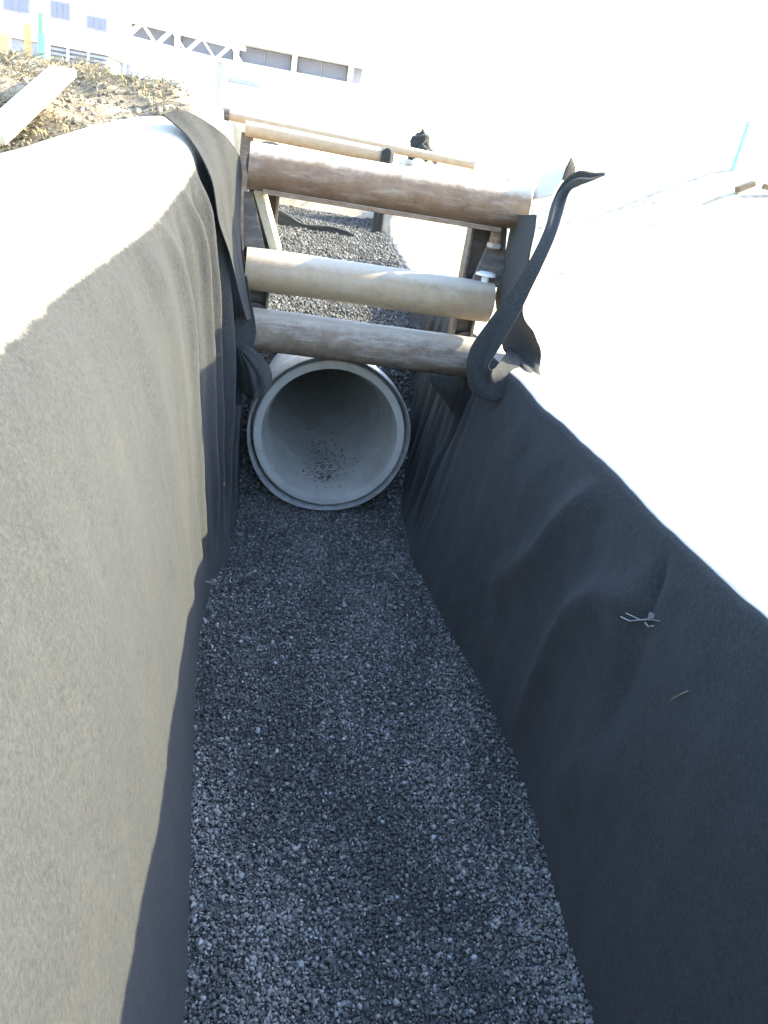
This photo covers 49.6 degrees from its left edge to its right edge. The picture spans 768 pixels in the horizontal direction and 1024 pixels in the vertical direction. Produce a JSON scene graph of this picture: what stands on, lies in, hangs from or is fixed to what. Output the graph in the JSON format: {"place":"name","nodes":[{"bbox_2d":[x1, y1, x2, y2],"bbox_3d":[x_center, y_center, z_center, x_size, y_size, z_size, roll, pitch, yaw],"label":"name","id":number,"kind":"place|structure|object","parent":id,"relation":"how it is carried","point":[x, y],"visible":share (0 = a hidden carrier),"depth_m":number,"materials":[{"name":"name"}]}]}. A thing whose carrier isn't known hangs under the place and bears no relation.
{"place":"outdoors","nodes":[
{"label":"outdoors","id":0,"kind":"place"},
{"bbox_2d":[0,46,189,152],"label":"dry grass","id":1,"kind":"structure","parent":0,"point":[102,76],"depth_m":6.05,"materials":[{"name":"plant"}]},
{"bbox_2d":[0,55,767,553],"bbox_3d":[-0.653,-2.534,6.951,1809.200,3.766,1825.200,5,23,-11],"label":"ground","id":2,"kind":"structure","parent":0,"point":[646,309],"depth_m":11.07,"materials":[{"name":"soil"}]},
{"bbox_2d":[0,13,10,52],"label":"traffic barrel","id":3,"kind":"object","parent":2,"relation":"on","point":[5,39],"visible":0.41,"depth_m":11.60,"materials":[{"name":"yellow plastic"}]},
{"bbox_2d":[24,23,30,56],"bbox_3d":[-5.050,-6.389,11.791,0.090,0.935,0.040,5,23,-11],"label":"orange stake","id":4,"kind":"object","parent":2,"relation":"on","point":[27,35],"visible":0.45,"depth_m":11.66,"materials":[{"name":"plastic"}]},
{"bbox_2d":[0,65,75,144],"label":"timber plank","id":5,"kind":"object","parent":2,"relation":"on","point":[27,104],"visible":1,"depth_m":5.10,"materials":[{"name":"beige wood"}]},
{"bbox_2d":[38,12,49,59],"bbox_3d":[-4.849,-6.440,11.863,0.170,1.173,0.166,5,23,-11],"label":"marker post","id":6,"kind":"object","parent":2,"relation":"on","point":[43,42],"visible":0.5,"depth_m":11.70,"materials":[{"name":"green paint"}]},
{"bbox_2d":[0,0,134,74],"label":"site cabin","id":7,"kind":"object","parent":2,"relation":"on","point":[98,30],"visible":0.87,"depth_m":16.82,"materials":[{"name":"white metal"}]},
{"bbox_2d":[3,0,29,14],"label":"window","id":8,"kind":"structure","parent":7,"relation":"in","point":[19,6],"depth_m":16.49,"materials":[{"name":"blue glass"}]},
{"bbox_2d":[50,0,70,21],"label":"window","id":9,"kind":"structure","parent":7,"relation":"in","point":[59,10],"depth_m":16.62,"materials":[{"name":"blue glass"}]},
{"bbox_2d":[86,14,107,32],"bbox_3d":[-5.796,-9.866,16.809,0.420,0.250,0.053,5,23,-11],"label":"window","id":10,"kind":"structure","parent":7,"relation":"in","point":[96,23],"depth_m":16.79,"materials":[{"name":"blue glass"}]},
{"bbox_2d":[126,17,245,104],"bbox_3d":[-4.932,-10.010,19.142,3.331,2.129,0.420,5,23,-11],"label":"lattice boom","id":11,"kind":"object","parent":2,"relation":"on","point":[183,50],"visible":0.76,"depth_m":18.84,"materials":[{"name":"white paint"}]},
{"bbox_2d":[218,77,280,154],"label":"concrete block","id":12,"kind":"structure","parent":2,"relation":"on","point":[245,96],"depth_m":10.57,"materials":[{"name":"grey concrete"}]},
{"bbox_2d":[123,13,380,136],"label":"storage shed","id":13,"kind":"structure","parent":2,"relation":"on","point":[320,89],"depth_m":35.13,"materials":[{"name":"white paint"}]},
{"bbox_2d":[132,25,148,39],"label":"window","id":14,"kind":"structure","parent":13,"relation":"in","point":[141,33],"depth_m":34.37,"materials":[{"name":"grey glass"}]},
{"bbox_2d":[149,28,173,46],"bbox_3d":[-9.242,-19.667,34.567,1.000,0.580,0.054,5,23,-11],"label":"window","id":15,"kind":"structure","parent":13,"relation":"in","point":[156,34],"depth_m":34.52,"materials":[{"name":"grey glass"}]},
{"bbox_2d":[183,36,207,54],"bbox_3d":[-7.892,-19.537,34.821,1.000,0.580,0.054,5,23,-11],"label":"window","id":16,"kind":"structure","parent":13,"relation":"in","point":[201,48],"depth_m":34.81,"materials":[{"name":"grey glass"}]},
{"bbox_2d":[208,42,232,59],"bbox_3d":[-6.874,-19.439,35.012,1.000,0.580,0.054,5,23,-11],"label":"window","id":17,"kind":"structure","parent":13,"relation":"in","point":[215,49],"depth_m":35.00,"materials":[{"name":"grey glass"}]},
{"bbox_2d":[241,47,265,65],"bbox_3d":[-5.524,-19.309,35.265,1.000,0.580,0.054,5,23,-11],"label":"window","id":18,"kind":"structure","parent":13,"relation":"in","point":[252,56],"depth_m":35.25,"materials":[{"name":"grey glass"}]},
{"bbox_2d":[266,51,290,70],"bbox_3d":[-4.506,-19.211,35.456,1.000,0.580,0.054,5,23,-11],"label":"window","id":19,"kind":"structure","parent":13,"relation":"in","point":[274,60],"depth_m":35.43,"materials":[{"name":"grey glass"}]},
{"bbox_2d":[298,58,322,76],"bbox_3d":[-3.156,-19.082,35.710,1.000,0.580,0.054,5,23,-11],"label":"window","id":20,"kind":"structure","parent":13,"relation":"in","point":[306,66],"depth_m":35.68,"materials":[{"name":"grey glass"}]},
{"bbox_2d":[322,62,346,81],"bbox_3d":[-2.138,-18.984,35.901,1.000,0.580,0.054,5,23,-11],"label":"window","id":21,"kind":"structure","parent":13,"relation":"in","point":[330,71],"depth_m":35.87,"materials":[{"name":"grey glass"}]},
{"bbox_2d":[0,48,551,202],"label":"dirt clods","id":22,"kind":"object","parent":2,"relation":"on","point":[70,108],"visible":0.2,"depth_m":5.73,"materials":[{"name":"soil"}]},
{"bbox_2d":[222,108,480,275],"bbox_3d":[-0.449,-3.516,9.415,2.920,1.463,0.124,5,23,-11],"label":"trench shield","id":23,"kind":"object","parent":2,"relation":"on","point":[240,117],"visible":0.45,"depth_m":9.21,"materials":[{"name":"beige wood"}]},
{"bbox_2d":[407,127,436,164],"bbox_3d":[0.630,-5.927,13.442,0.491,0.521,0.826,5,23,-11],"label":"fabric heap","id":24,"kind":"object","parent":2,"relation":"on","point":[420,139],"visible":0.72,"depth_m":13.29,"materials":[{"name":"grey fabric"}]},
{"bbox_2d":[730,120,751,170],"bbox_3d":[7.508,-7.650,17.549,0.155,1.112,0.124,5,23,-11],"label":"teal post","id":25,"kind":"object","parent":2,"relation":"on","point":[748,123],"visible":0.87,"depth_m":17.48,"materials":[{"name":"paint"}]},
{"bbox_2d":[735,181,755,191],"bbox_3d":[7.359,-6.626,16.939,0.431,0.265,0.120,-1,25,-24],"label":"timber offcut","id":26,"kind":"object","parent":2,"relation":"on","point":[745,186],"visible":1,"depth_m":16.89,"materials":[{"name":"brown wood"}]},
{"bbox_2d":[762,184,767,189],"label":"timber offcut","id":27,"kind":"object","parent":2,"relation":"on","point":[765,186],"visible":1,"depth_m":16.90,"materials":[{"name":"brown wood"}]},
{"bbox_2d":[182,204,593,1023],"bbox_3d":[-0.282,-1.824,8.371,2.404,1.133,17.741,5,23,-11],"label":"gravel","id":28,"kind":"structure","parent":0,"point":[274,526],"depth_m":3.10,"materials":[{"name":"grey gravel"}]},
{"bbox_2d":[0,116,235,1023],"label":"geotextile sheet","id":29,"kind":"object","parent":28,"relation":"on","point":[117,376],"visible":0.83,"depth_m":2.22,"materials":[{"name":"grey fabric"}]},
{"bbox_2d":[277,209,354,236],"bbox_3d":[-1.102,-4.160,11.994,1.375,0.274,0.351,5,23,-11],"label":"fabric heap","id":30,"kind":"object","parent":28,"relation":"on","point":[285,219],"visible":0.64,"depth_m":11.87,"materials":[{"name":"grey fabric"}]},
{"bbox_2d":[246,353,410,509],"bbox_3d":[-0.650,-1.449,7.315,1.017,1.014,4.830,5,23,-11],"label":"concrete pipe","id":31,"kind":"object","parent":28,"relation":"on","point":[330,434],"visible":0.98,"depth_m":5.53,"materials":[{"name":"concrete"}]},
{"bbox_2d":[239,121,536,376],"bbox_3d":[-0.331,-1.474,5.964,1.627,2.227,3.134,5,23,-11],"label":"trench shield","id":32,"kind":"object","parent":28,"relation":"on","point":[487,212],"visible":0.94,"depth_m":4.45,"materials":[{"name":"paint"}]},
{"bbox_2d":[162,110,271,404],"bbox_3d":[-0.794,-1.166,4.100,0.434,1.406,0.577,14,23,10],"label":"fabric drape","id":33,"kind":"object","parent":32,"relation":"hanging from","point":[216,151],"visible":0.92,"depth_m":4.09,"materials":[{"name":"grey fabric"}]},
{"bbox_2d":[230,323,245,534],"bbox_3d":[-0.996,-0.965,5.784,0.248,1.314,2.908,6,23,-9],"label":"geotextile sheet","id":34,"kind":"object","parent":32,"relation":"attached to","point":[237,451],"visible":0.14,"depth_m":4.95,"materials":[{"name":"grey fabric"}]},
{"bbox_2d":[254,190,281,249],"bbox_3d":[-0.609,-1.533,4.372,0.175,0.312,0.065,5,23,-11],"label":"timber board","id":35,"kind":"object","parent":32,"relation":"on","point":[267,219],"visible":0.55,"depth_m":4.36,"materials":[{"name":"beige wood"}]},
{"bbox_2d":[372,148,392,232],"bbox_3d":[-0.010,-2.663,6.919,0.117,0.670,0.058,5,23,-11],"label":"fabric strap","id":36,"kind":"object","parent":32,"relation":"hanging from","point":[379,218],"visible":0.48,"depth_m":6.97,"materials":[{"name":"black fabric"}]},
{"bbox_2d":[430,157,604,413],"bbox_3d":[0.708,-1.105,4.340,0.715,1.432,0.859,5,23,-11],"label":"fabric drape","id":37,"kind":"object","parent":32,"relation":"hanging from","point":[507,327],"visible":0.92,"depth_m":4.16,"materials":[{"name":"grey fabric"}]},
{"bbox_2d":[401,312,767,1023],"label":"geotextile sheet","id":38,"kind":"object","parent":32,"relation":"hanging from","point":[597,584],"visible":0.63,"depth_m":2.63,"materials":[{"name":"grey fabric"}]},
{"bbox_2d":[123,0,767,175],"label":"sky","id":39,"kind":"structure","parent":0,"point":[515,87],"materials":[{"name":"white"}]}
]}

